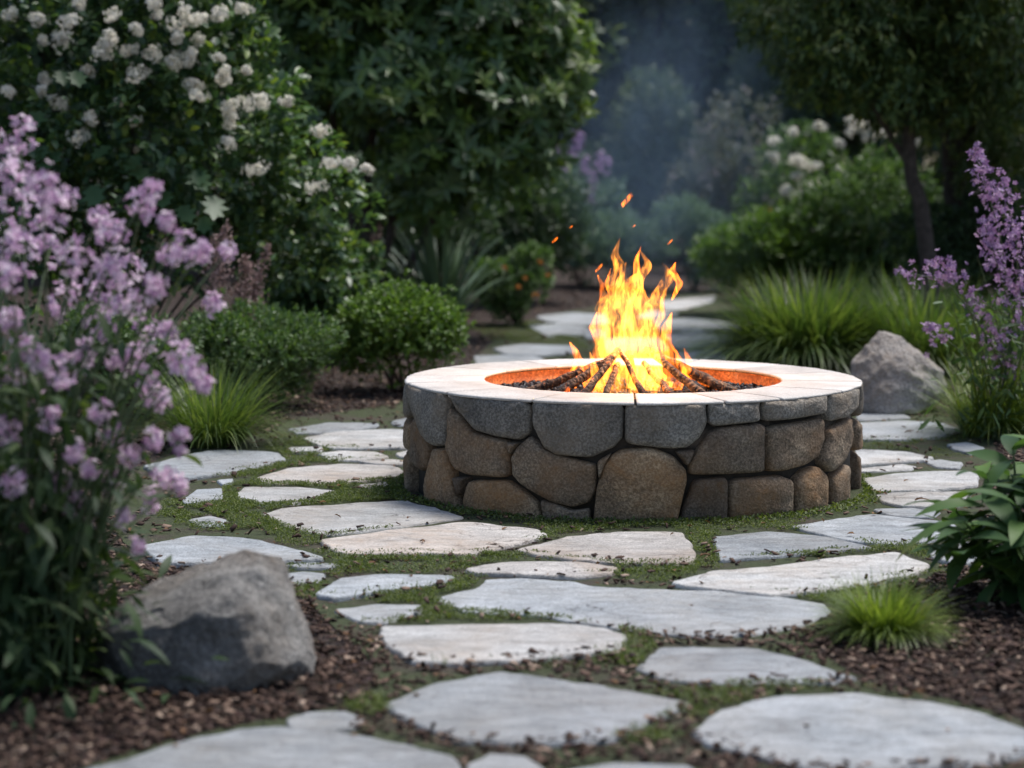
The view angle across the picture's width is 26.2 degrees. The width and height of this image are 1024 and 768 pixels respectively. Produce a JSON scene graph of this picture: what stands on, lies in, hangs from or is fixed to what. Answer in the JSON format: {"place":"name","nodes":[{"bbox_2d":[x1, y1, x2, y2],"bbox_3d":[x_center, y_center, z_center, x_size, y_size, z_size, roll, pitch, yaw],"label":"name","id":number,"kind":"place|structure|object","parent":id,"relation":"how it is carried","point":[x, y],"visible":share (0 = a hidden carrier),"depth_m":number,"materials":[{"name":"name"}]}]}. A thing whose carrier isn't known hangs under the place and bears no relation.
{"place":"outdoors","nodes":[
{"label":"outdoors","id":0,"kind":"place"},
{"bbox_2d":[0,176,1023,767],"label":"ground","id":1,"kind":"structure","parent":0,"point":[668,274],"depth_m":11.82,"materials":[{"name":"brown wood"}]},
{"bbox_2d":[0,0,165,270],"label":"tree","id":2,"kind":"object","parent":1,"relation":"on","point":[20,37],"visible":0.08,"depth_m":23.19,"materials":[{"name":"green plant"}]},
{"bbox_2d":[0,113,236,734],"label":"lilac flower plant","id":3,"kind":"object","parent":1,"relation":"on","point":[44,571],"visible":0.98,"depth_m":5.28,"materials":[{"name":"purple plant"}]},
{"bbox_2d":[50,295,207,421],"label":"spreading shrub","id":4,"kind":"object","parent":1,"relation":"on","point":[126,328],"visible":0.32,"depth_m":10.80,"materials":[{"name":"green plant"}]},
{"bbox_2d":[10,0,355,273],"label":"tree","id":5,"kind":"object","parent":1,"relation":"on","point":[129,147],"visible":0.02,"depth_m":24.62,"materials":[{"name":"green plant"}]},
{"bbox_2d":[0,0,386,389],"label":"white flowering shrub","id":6,"kind":"object","parent":1,"relation":"on","point":[108,89],"visible":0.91,"depth_m":12.15,"materials":[{"name":"green plant"}]},
{"bbox_2d":[91,549,316,697],"bbox_3d":[-0.776,0.615,5.536,0.564,0.393,0.527,0,6,0],"label":"boulder","id":7,"kind":"object","parent":1,"relation":"on","point":[240,610],"visible":0.81,"depth_m":5.36,"materials":[{"name":"stone"}]},
{"bbox_2d":[202,219,236,313],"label":"plume plant","id":8,"kind":"object","parent":1,"relation":"on","point":[213,274],"visible":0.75,"depth_m":11.64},
{"bbox_2d":[114,341,332,454],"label":"ornamental grass","id":9,"kind":"object","parent":1,"relation":"on","point":[216,424],"depth_m":9.87,"materials":[{"name":"plant"}]},
{"bbox_2d":[224,243,272,398],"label":"plume plant","id":10,"kind":"object","parent":1,"relation":"on","point":[245,271],"visible":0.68,"depth_m":11.75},
{"bbox_2d":[158,286,349,407],"bbox_3d":[-1.391,-0.183,11.549,1.094,0.672,1.058,0,6,0],"label":"spreading shrub","id":11,"kind":"object","parent":1,"relation":"on","point":[294,346],"visible":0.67,"depth_m":11.38,"materials":[{"name":"green plant"}]},
{"bbox_2d":[92,726,460,767],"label":"flagstone","id":12,"kind":"object","parent":1,"relation":"on","point":[276,747],"visible":1,"depth_m":4.72,"materials":[{"name":"stone"}]},
{"bbox_2d":[139,9,478,224],"bbox_3d":[-2.941,-4.877,26.818,5.102,7.059,3.567,3,7,28],"label":"tree","id":13,"kind":"object","parent":1,"relation":"on","point":[351,148],"visible":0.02,"depth_m":26.87,"materials":[{"name":"green plant"}]},
{"bbox_2d":[233,194,388,365],"bbox_3d":[-1.319,-0.671,14.213,1.055,1.156,1.458,0,6,0],"label":"dark shrub","id":14,"kind":"object","parent":1,"relation":"on","point":[309,299],"visible":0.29,"depth_m":13.79,"materials":[{"name":"green plant"}]},
{"bbox_2d":[326,268,475,391],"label":"box bush","id":15,"kind":"object","parent":1,"relation":"on","point":[427,323],"visible":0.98,"depth_m":12.18,"materials":[{"name":"green plant"}]},
{"bbox_2d":[209,0,604,297],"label":"large shrub","id":16,"kind":"object","parent":1,"relation":"on","point":[421,58],"visible":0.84,"depth_m":15.73,"materials":[{"name":"green plant"}]},
{"bbox_2d":[321,145,506,304],"bbox_3d":[-0.913,-1.284,18.496,1.345,1.474,1.488,5,8,43],"label":"dark shrub","id":17,"kind":"object","parent":1,"relation":"on","point":[397,244],"visible":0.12,"depth_m":18.36,"materials":[{"name":"green plant"}]},
{"bbox_2d":[216,0,630,225],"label":"tree","id":18,"kind":"object","parent":1,"relation":"on","point":[616,41],"visible":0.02,"depth_m":28.64,"materials":[{"name":"green plant"}]},
{"bbox_2d":[356,211,560,316],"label":"strap leaf plant","id":19,"kind":"object","parent":1,"relation":"on","point":[428,274],"visible":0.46,"depth_m":16.19,"materials":[{"name":"plant"}]},
{"bbox_2d":[463,238,557,324],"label":"orange flower bush","id":20,"kind":"object","parent":1,"relation":"on","point":[514,289],"visible":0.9,"depth_m":17.25,"materials":[{"name":"green plant"}]},
{"bbox_2d":[16,14,1022,232],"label":"woods","id":21,"kind":"object","parent":1,"relation":"on","point":[146,133],"depth_m":41.38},
{"bbox_2d":[454,171,599,303],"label":"dark shrub","id":22,"kind":"object","parent":1,"relation":"on","point":[539,225],"visible":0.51,"depth_m":19.73,"materials":[{"name":"green plant"}]},
{"bbox_2d":[363,0,698,254],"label":"tree","id":23,"kind":"object","parent":1,"relation":"on","point":[640,50],"visible":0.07,"depth_m":30.39,"materials":[{"name":"green plant"}]},
{"bbox_2d":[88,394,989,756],"bbox_3d":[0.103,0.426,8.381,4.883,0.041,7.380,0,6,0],"label":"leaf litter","id":24,"kind":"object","parent":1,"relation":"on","point":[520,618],"visible":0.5,"depth_m":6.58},
{"bbox_2d":[546,130,637,286],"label":"lilac shrub","id":25,"kind":"object","parent":1,"relation":"on","point":[597,198],"visible":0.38,"depth_m":22.85,"materials":[{"name":"green plant"}]},
{"bbox_2d":[472,1,718,217],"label":"tree","id":26,"kind":"object","parent":1,"relation":"on","point":[592,128],"visible":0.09,"depth_m":32.43,"materials":[{"name":"green plant"}]},
{"bbox_2d":[570,209,684,288],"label":"mound shrub","id":27,"kind":"object","parent":1,"relation":"on","point":[625,239],"visible":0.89,"depth_m":22.39,"materials":[{"name":"green plant"}]},
{"bbox_2d":[551,19,722,239],"bbox_3d":[2.270,-5.883,35.578,4.125,7.308,3.404,0,6,0],"label":"tree","id":28,"kind":"object","parent":1,"relation":"on","point":[691,42],"visible":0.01,"depth_m":35.43,"materials":[{"name":"green plant"}]},
{"bbox_2d":[571,63,720,261],"bbox_3d":[1.772,-2.801,28.326,1.911,2.663,1.639,3,7,31],"label":"tall shrub","id":29,"kind":"object","parent":1,"relation":"on","point":[657,120],"visible":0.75,"depth_m":28.07,"materials":[{"name":"green plant"}]},
{"bbox_2d":[584,0,732,251],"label":"tree","id":30,"kind":"object","parent":1,"relation":"on","point":[653,9],"visible":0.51,"depth_m":31.46,"materials":[{"name":"green plant"}]},
{"bbox_2d":[644,189,737,291],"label":"mound shrub","id":31,"kind":"object","parent":1,"relation":"on","point":[695,221],"visible":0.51,"depth_m":21.79,"materials":[{"name":"green plant"}]},
{"bbox_2d":[658,79,810,266],"bbox_3d":[2.661,-2.413,25.872,1.890,2.314,1.756,0,6,0],"label":"lavender shrub","id":32,"kind":"object","parent":1,"relation":"on","point":[717,190],"visible":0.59,"depth_m":25.59,"materials":[{"name":"grey plant"}]},
{"bbox_2d":[644,17,853,199],"bbox_3d":[3.596,-5.549,33.674,3.617,7.058,3.558,4,7,33],"label":"tree","id":33,"kind":"object","parent":1,"relation":"on","point":[700,63],"visible":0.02,"depth_m":33.03,"materials":[{"name":"green plant"}]},
{"bbox_2d":[684,202,858,307],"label":"feathery bush","id":34,"kind":"object","parent":1,"relation":"on","point":[743,244],"visible":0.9,"depth_m":18.28,"materials":[{"name":"green plant"}]},
{"bbox_2d":[707,26,845,216],"bbox_3d":[3.508,-3.163,28.957,1.802,3.148,2.021,0,6,0],"label":"tall shrub","id":35,"kind":"object","parent":1,"relation":"on","point":[763,86],"visible":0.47,"depth_m":28.48,"materials":[{"name":"green plant"}]},
{"bbox_2d":[655,0,926,207],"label":"tree","id":36,"kind":"object","parent":1,"relation":"on","point":[714,26],"visible":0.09,"depth_m":30.50,"materials":[{"name":"green plant"}]},
{"bbox_2d":[655,258,946,374],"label":"ornamental grass","id":37,"kind":"object","parent":1,"relation":"on","point":[792,330],"depth_m":13.18,"materials":[{"name":"plant"}]},
{"bbox_2d":[728,116,934,291],"bbox_3d":[3.088,-1.666,20.909,2.059,1.747,1.310,0,6,0],"label":"white flower shrub","id":38,"kind":"object","parent":1,"relation":"on","point":[772,156],"visible":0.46,"depth_m":20.80,"materials":[{"name":"green plant"}]},
{"bbox_2d":[760,146,952,317],"bbox_3d":[2.966,-1.243,18.340,1.762,1.481,1.374,5,7,38],"label":"rounded bush","id":39,"kind":"object","parent":1,"relation":"on","point":[854,205],"visible":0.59,"depth_m":18.08,"materials":[{"name":"green plant"}]},
{"bbox_2d":[716,0,1023,320],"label":"garden tree","id":40,"kind":"object","parent":1,"relation":"on","point":[905,72],"visible":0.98,"depth_m":15.18,"materials":[{"name":"green plant"}]},
{"bbox_2d":[724,0,1023,319],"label":"garden tree","id":41,"kind":"object","parent":1,"relation":"on","point":[949,197],"visible":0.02,"depth_m":16.68,"materials":[{"name":"green plant"}]},
{"bbox_2d":[799,565,968,656],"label":"grass tuft","id":42,"kind":"object","parent":1,"relation":"on","point":[890,618],"visible":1,"depth_m":5.87,"materials":[{"name":"plant"}]},
{"bbox_2d":[771,8,999,210],"bbox_3d":[5.298,-4.811,29.759,4.862,6.345,3.048,0,6,0],"label":"tree","id":43,"kind":"object","parent":1,"relation":"on","point":[877,143],"depth_m":29.64,"materials":[{"name":"green plant"}]},
{"bbox_2d":[850,331,946,413],"bbox_3d":[2.003,-0.070,11.397,0.541,0.414,0.530,0,6,0],"label":"boulder","id":44,"kind":"object","parent":1,"relation":"on","point":[880,361],"visible":0.79,"depth_m":11.21,"materials":[{"name":"stone"}]},
{"bbox_2d":[798,253,1023,377],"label":"ornamental grass","id":45,"kind":"object","parent":1,"relation":"on","point":[922,313],"depth_m":13.05,"materials":[{"name":"plant"}]},
{"bbox_2d":[798,4,1023,260],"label":"tree","id":46,"kind":"object","parent":1,"relation":"on","point":[922,161],"visible":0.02,"depth_m":28.73,"materials":[{"name":"green plant"}]},
{"bbox_2d":[864,171,1023,333],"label":"dark bush","id":47,"kind":"object","parent":1,"relation":"on","point":[949,244],"visible":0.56,"depth_m":16.35,"materials":[{"name":"green plant"}]},
{"bbox_2d":[889,342,1023,439],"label":"ornamental grass","id":48,"kind":"object","parent":1,"relation":"on","point":[973,431],"depth_m":10.21,"materials":[{"name":"plant"}]},
{"bbox_2d":[893,141,1023,439],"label":"violet flower plant","id":49,"kind":"object","parent":1,"relation":"on","point":[1004,348],"visible":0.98,"depth_m":10.06,"materials":[{"name":"purple plant"}]},
{"bbox_2d":[896,434,1023,611],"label":"lance leaf plant","id":50,"kind":"object","parent":1,"relation":"on","point":[1002,568],"visible":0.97,"depth_m":6.37,"materials":[{"name":"plant"}]},
{"bbox_2d":[84,292,1023,767],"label":"path","id":51,"kind":"structure","parent":0,"point":[630,326],"depth_m":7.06,"materials":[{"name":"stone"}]},
{"bbox_2d":[182,488,222,506],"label":"flagstone","id":52,"kind":"object","parent":51,"relation":"on","point":[203,494],"visible":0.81,"depth_m":8.39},
{"bbox_2d":[188,516,226,527],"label":"flagstone","id":53,"kind":"object","parent":51,"relation":"on","point":[213,518],"visible":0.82,"depth_m":7.84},
{"bbox_2d":[143,450,285,480],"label":"flagstone","id":54,"kind":"object","parent":51,"relation":"on","point":[217,461],"visible":0.71,"depth_m":9.31,"materials":[{"name":"stone"}]},
{"bbox_2d":[145,536,323,567],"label":"flagstone","id":55,"kind":"object","parent":51,"relation":"on","point":[190,551],"visible":0.63,"depth_m":7.21,"materials":[{"name":"stone"}]},
{"bbox_2d":[238,487,333,507],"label":"flagstone","id":56,"kind":"object","parent":51,"relation":"on","point":[267,494],"visible":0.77,"depth_m":8.49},
{"bbox_2d":[289,572,325,584],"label":"flagstone","id":57,"kind":"object","parent":51,"relation":"on","point":[303,576],"visible":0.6,"depth_m":6.78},
{"bbox_2d":[287,562,339,570],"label":"flagstone","id":58,"kind":"object","parent":51,"relation":"on","point":[316,567],"visible":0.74,"depth_m":6.93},
{"bbox_2d":[286,711,362,732],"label":"flagstone","id":59,"kind":"object","parent":51,"relation":"on","point":[333,721],"visible":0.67,"depth_m":5.02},
{"bbox_2d":[260,464,402,485],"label":"flagstone","id":60,"kind":"object","parent":51,"relation":"on","point":[327,473],"visible":0.7,"depth_m":9.03,"materials":[{"name":"stone"}]},
{"bbox_2d":[289,423,378,434],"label":"flagstone","id":61,"kind":"object","parent":51,"relation":"on","point":[323,428],"visible":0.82,"depth_m":10.57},
{"bbox_2d":[318,450,388,462],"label":"flagstone","id":62,"kind":"object","parent":51,"relation":"on","point":[358,458],"visible":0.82,"depth_m":9.56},
{"bbox_2d":[303,429,406,450],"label":"flagstone","id":63,"kind":"object","parent":51,"relation":"on","point":[381,439],"visible":0.68,"depth_m":10.09,"materials":[{"name":"stone"}]},
{"bbox_2d":[260,501,463,536],"bbox_3d":[-0.555,0.491,7.958,0.676,0.033,0.625,-4,7,-34],"label":"flagstone","id":64,"kind":"object","parent":51,"relation":"on","point":[322,518],"visible":0.82,"depth_m":7.94,"materials":[{"name":"stone"}]},
{"bbox_2d":[334,604,421,625],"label":"flagstone","id":65,"kind":"object","parent":51,"relation":"on","point":[374,611],"visible":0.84,"depth_m":6.24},
{"bbox_2d":[359,459,402,466],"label":"flagstone","id":66,"kind":"object","parent":51,"relation":"on","point":[397,463],"visible":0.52,"depth_m":9.33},
{"bbox_2d":[315,574,453,602],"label":"flagstone","id":67,"kind":"object","parent":51,"relation":"on","point":[349,586],"visible":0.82,"depth_m":6.62,"materials":[{"name":"stone"}]},
{"bbox_2d":[320,522,547,557],"bbox_3d":[-0.244,0.542,7.412,0.797,0.039,0.553,-5,8,-41],"label":"flagstone","id":68,"kind":"object","parent":51,"relation":"on","point":[461,538],"visible":0.83,"depth_m":7.41,"materials":[{"name":"stone"}]},
{"bbox_2d":[379,623,626,667],"bbox_3d":[-0.026,0.701,5.832,0.677,0.040,0.487,0,6,0],"label":"flagstone","id":69,"kind":"object","parent":51,"relation":"on","point":[480,642],"visible":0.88,"depth_m":5.83,"materials":[{"name":"stone"}]},
{"bbox_2d":[466,754,541,767],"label":"flagstone","id":70,"kind":"object","parent":51,"relation":"on","point":[499,761],"visible":1,"depth_m":4.66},
{"bbox_2d":[473,355,542,363],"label":"flagstone","id":71,"kind":"object","parent":51,"relation":"on","point":[490,358],"visible":0.48,"depth_m":14.33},
{"bbox_2d":[383,672,687,747],"bbox_3d":[0.021,0.774,5.125,0.643,0.036,0.627,4,7,31],"label":"flagstone","id":72,"kind":"object","parent":51,"relation":"on","point":[512,709],"visible":0.86,"depth_m":5.12,"materials":[{"name":"stone"}]},
{"bbox_2d":[493,344,577,356],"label":"flagstone","id":73,"kind":"object","parent":51,"relation":"on","point":[537,350],"visible":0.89,"depth_m":14.88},
{"bbox_2d":[465,561,617,579],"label":"flagstone","id":74,"kind":"object","parent":51,"relation":"on","point":[552,569],"visible":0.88,"depth_m":6.85,"materials":[{"name":"stone"}]},
{"bbox_2d":[528,323,586,336],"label":"flagstone","id":75,"kind":"object","parent":51,"relation":"on","point":[548,330],"visible":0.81,"depth_m":16.82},
{"bbox_2d":[536,312,608,326],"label":"flagstone","id":76,"kind":"object","parent":51,"relation":"on","point":[583,319],"visible":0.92,"depth_m":17.83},
{"bbox_2d":[582,328,606,338],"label":"flagstone","id":77,"kind":"object","parent":51,"relation":"on","point":[594,333],"visible":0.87,"depth_m":16.35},
{"bbox_2d":[516,532,696,566],"bbox_3d":[0.308,0.555,7.293,0.600,0.037,0.618,0,6,0],"label":"flagstone","id":78,"kind":"object","parent":51,"relation":"on","point":[663,546],"visible":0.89,"depth_m":7.26,"materials":[{"name":"stone"}]},
{"bbox_2d":[403,358,863,521],"bbox_3d":[0.477,0.199,8.721,1.814,0.449,1.820,0,6,0],"label":"fire pit","id":79,"kind":"object","parent":51,"relation":"on","point":[786,438],"visible":0.98,"depth_m":7.97,"materials":[{"name":"grey stone"}]},
{"bbox_2d":[497,376,764,397],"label":"lava gravel","id":80,"kind":"structure","parent":79,"relation":"in","point":[649,385],"depth_m":8.90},
{"bbox_2d":[526,360,599,389],"bbox_3d":[0.212,-0.023,8.640,0.324,0.141,0.038,-2,6,-15],"label":"firewood log","id":81,"kind":"object","parent":80,"relation":"on","point":[555,382],"visible":0.66,"depth_m":8.62,"materials":[{"name":"brown wood"}]},
{"bbox_2d":[554,352,611,391],"bbox_3d":[0.282,-0.033,8.574,0.289,0.171,0.047,-4,7,-36],"label":"firewood log","id":82,"kind":"object","parent":80,"relation":"on","point":[581,378],"visible":0.8,"depth_m":8.55,"materials":[{"name":"brown wood"}]},
{"bbox_2d":[581,347,620,392],"bbox_3d":[0.341,-0.037,8.509,0.039,0.192,0.301,4,7,33],"label":"firewood log","id":83,"kind":"object","parent":80,"relation":"on","point":[597,376],"visible":0.85,"depth_m":8.50,"materials":[{"name":"brown wood"}]},
{"bbox_2d":[603,362,620,392],"bbox_3d":[0.384,-0.011,8.531,0.030,0.133,0.237,2,6,16],"label":"firewood log","id":84,"kind":"object","parent":80,"relation":"on","point":[611,380],"visible":0.8,"depth_m":8.52,"materials":[{"name":"brown wood"}]},
{"bbox_2d":[619,349,646,393],"bbox_3d":[0.466,-0.036,8.536,0.029,0.178,0.260,-2,6,-20],"label":"firewood log","id":85,"kind":"object","parent":80,"relation":"on","point":[636,381],"visible":0.88,"depth_m":8.52,"materials":[{"name":"brown wood"}]},
{"bbox_2d":[641,361,673,393],"bbox_3d":[0.570,-0.014,8.537,0.030,0.136,0.260,-3,6,-24],"label":"firewood log","id":86,"kind":"object","parent":80,"relation":"on","point":[657,379],"visible":0.85,"depth_m":8.53,"materials":[{"name":"brown wood"}]},
{"bbox_2d":[653,353,705,392],"bbox_3d":[0.656,-0.028,8.558,0.036,0.165,0.290,-5,7,-40],"label":"firewood log","id":87,"kind":"object","parent":80,"relation":"on","point":[686,381],"visible":0.84,"depth_m":8.55,"materials":[{"name":"brown wood"}]},
{"bbox_2d":[659,352,736,390],"bbox_3d":[0.725,-0.037,8.630,0.323,0.171,0.048,2,6,21],"label":"firewood log","id":88,"kind":"object","parent":80,"relation":"on","point":[703,377],"visible":0.86,"depth_m":8.61,"materials":[{"name":"brown wood"}]},
{"bbox_2d":[437,578,829,638],"bbox_3d":[0.344,0.652,6.350,1.114,0.033,0.654,3,6,26],"label":"flagstone","id":89,"kind":"object","parent":51,"relation":"on","point":[725,613],"visible":0.81,"depth_m":6.33,"materials":[{"name":"stone"}]},
{"bbox_2d":[604,337,668,353],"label":"flagstone","id":90,"kind":"object","parent":51,"relation":"on","point":[636,345],"visible":0.77,"depth_m":15.40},
{"bbox_2d":[585,763,690,767],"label":"flagstone","id":91,"kind":"object","parent":51,"relation":"on","point":[620,765],"visible":1,"depth_m":4.65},
{"bbox_2d":[638,310,678,318],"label":"flagstone","id":92,"kind":"object","parent":51,"relation":"on","point":[652,314],"visible":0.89,"depth_m":18.49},
{"bbox_2d":[661,296,714,310],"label":"flagstone","id":93,"kind":"object","parent":51,"relation":"on","point":[679,304],"visible":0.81,"depth_m":20.10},
{"bbox_2d":[652,317,738,331],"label":"flagstone","id":94,"kind":"object","parent":51,"relation":"on","point":[671,324],"visible":0.52,"depth_m":17.38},
{"bbox_2d":[664,331,729,349],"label":"flagstone","id":95,"kind":"object","parent":51,"relation":"on","point":[670,336],"visible":0.49,"depth_m":15.91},
{"bbox_2d":[676,350,725,360],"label":"flagstone","id":96,"kind":"object","parent":51,"relation":"on","point":[680,356],"visible":0.25,"depth_m":14.53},
{"bbox_2d":[635,647,855,686],"bbox_3d":[0.582,0.728,5.593,0.550,0.033,0.422,0,6,0],"label":"flagstone","id":97,"kind":"object","parent":51,"relation":"on","point":[695,664],"visible":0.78,"depth_m":5.57,"materials":[{"name":"stone"}]},
{"bbox_2d":[713,532,870,562],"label":"flagstone","id":98,"kind":"object","parent":51,"relation":"on","point":[744,545],"visible":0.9,"depth_m":7.33,"materials":[{"name":"stone"}]},
{"bbox_2d":[671,552,929,597],"bbox_3d":[0.944,0.605,6.786,0.945,0.040,0.424,-3,7,-30],"label":"flagstone","id":99,"kind":"object","parent":51,"relation":"on","point":[767,581],"visible":0.82,"depth_m":6.76,"materials":[{"name":"stone"}]},
{"bbox_2d":[691,693,1023,767],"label":"flagstone","id":100,"kind":"object","parent":51,"relation":"on","point":[853,729],"visible":0.95,"depth_m":4.91,"materials":[{"name":"stone"}]},
{"bbox_2d":[791,514,955,546],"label":"flagstone","id":101,"kind":"object","parent":51,"relation":"on","point":[879,527],"visible":0.57,"depth_m":7.66,"materials":[{"name":"stone"}]},
{"bbox_2d":[856,412,910,421],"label":"flagstone","id":102,"kind":"object","parent":51,"relation":"on","point":[864,416],"visible":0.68,"depth_m":11.03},
{"bbox_2d":[862,464,915,472],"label":"flagstone","id":103,"kind":"object","parent":51,"relation":"on","point":[900,468],"visible":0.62,"depth_m":9.18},
{"bbox_2d":[855,449,933,467],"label":"flagstone","id":104,"kind":"object","parent":51,"relation":"on","point":[872,458],"visible":0.62,"depth_m":9.46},
{"bbox_2d":[873,508,940,518],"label":"flagstone","id":105,"kind":"object","parent":51,"relation":"on","point":[905,512],"visible":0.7,"depth_m":8.03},
{"bbox_2d":[861,421,960,441],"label":"flagstone","id":106,"kind":"object","parent":51,"relation":"on","point":[890,428],"visible":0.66,"depth_m":10.39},
{"bbox_2d":[864,471,979,493],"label":"flagstone","id":107,"kind":"object","parent":51,"relation":"on","point":[939,481],"visible":0.8,"depth_m":8.78,"materials":[{"name":"stone"}]},
{"bbox_2d":[876,491,969,508],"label":"flagstone","id":108,"kind":"object","parent":51,"relation":"on","point":[898,499],"visible":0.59,"depth_m":8.34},
{"bbox_2d":[925,459,962,469],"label":"flagstone","id":109,"kind":"object","parent":51,"relation":"on","point":[943,464],"visible":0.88,"depth_m":9.29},
{"bbox_2d":[947,442,984,454],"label":"flagstone","id":110,"kind":"object","parent":51,"relation":"on","point":[963,447],"visible":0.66,"depth_m":9.84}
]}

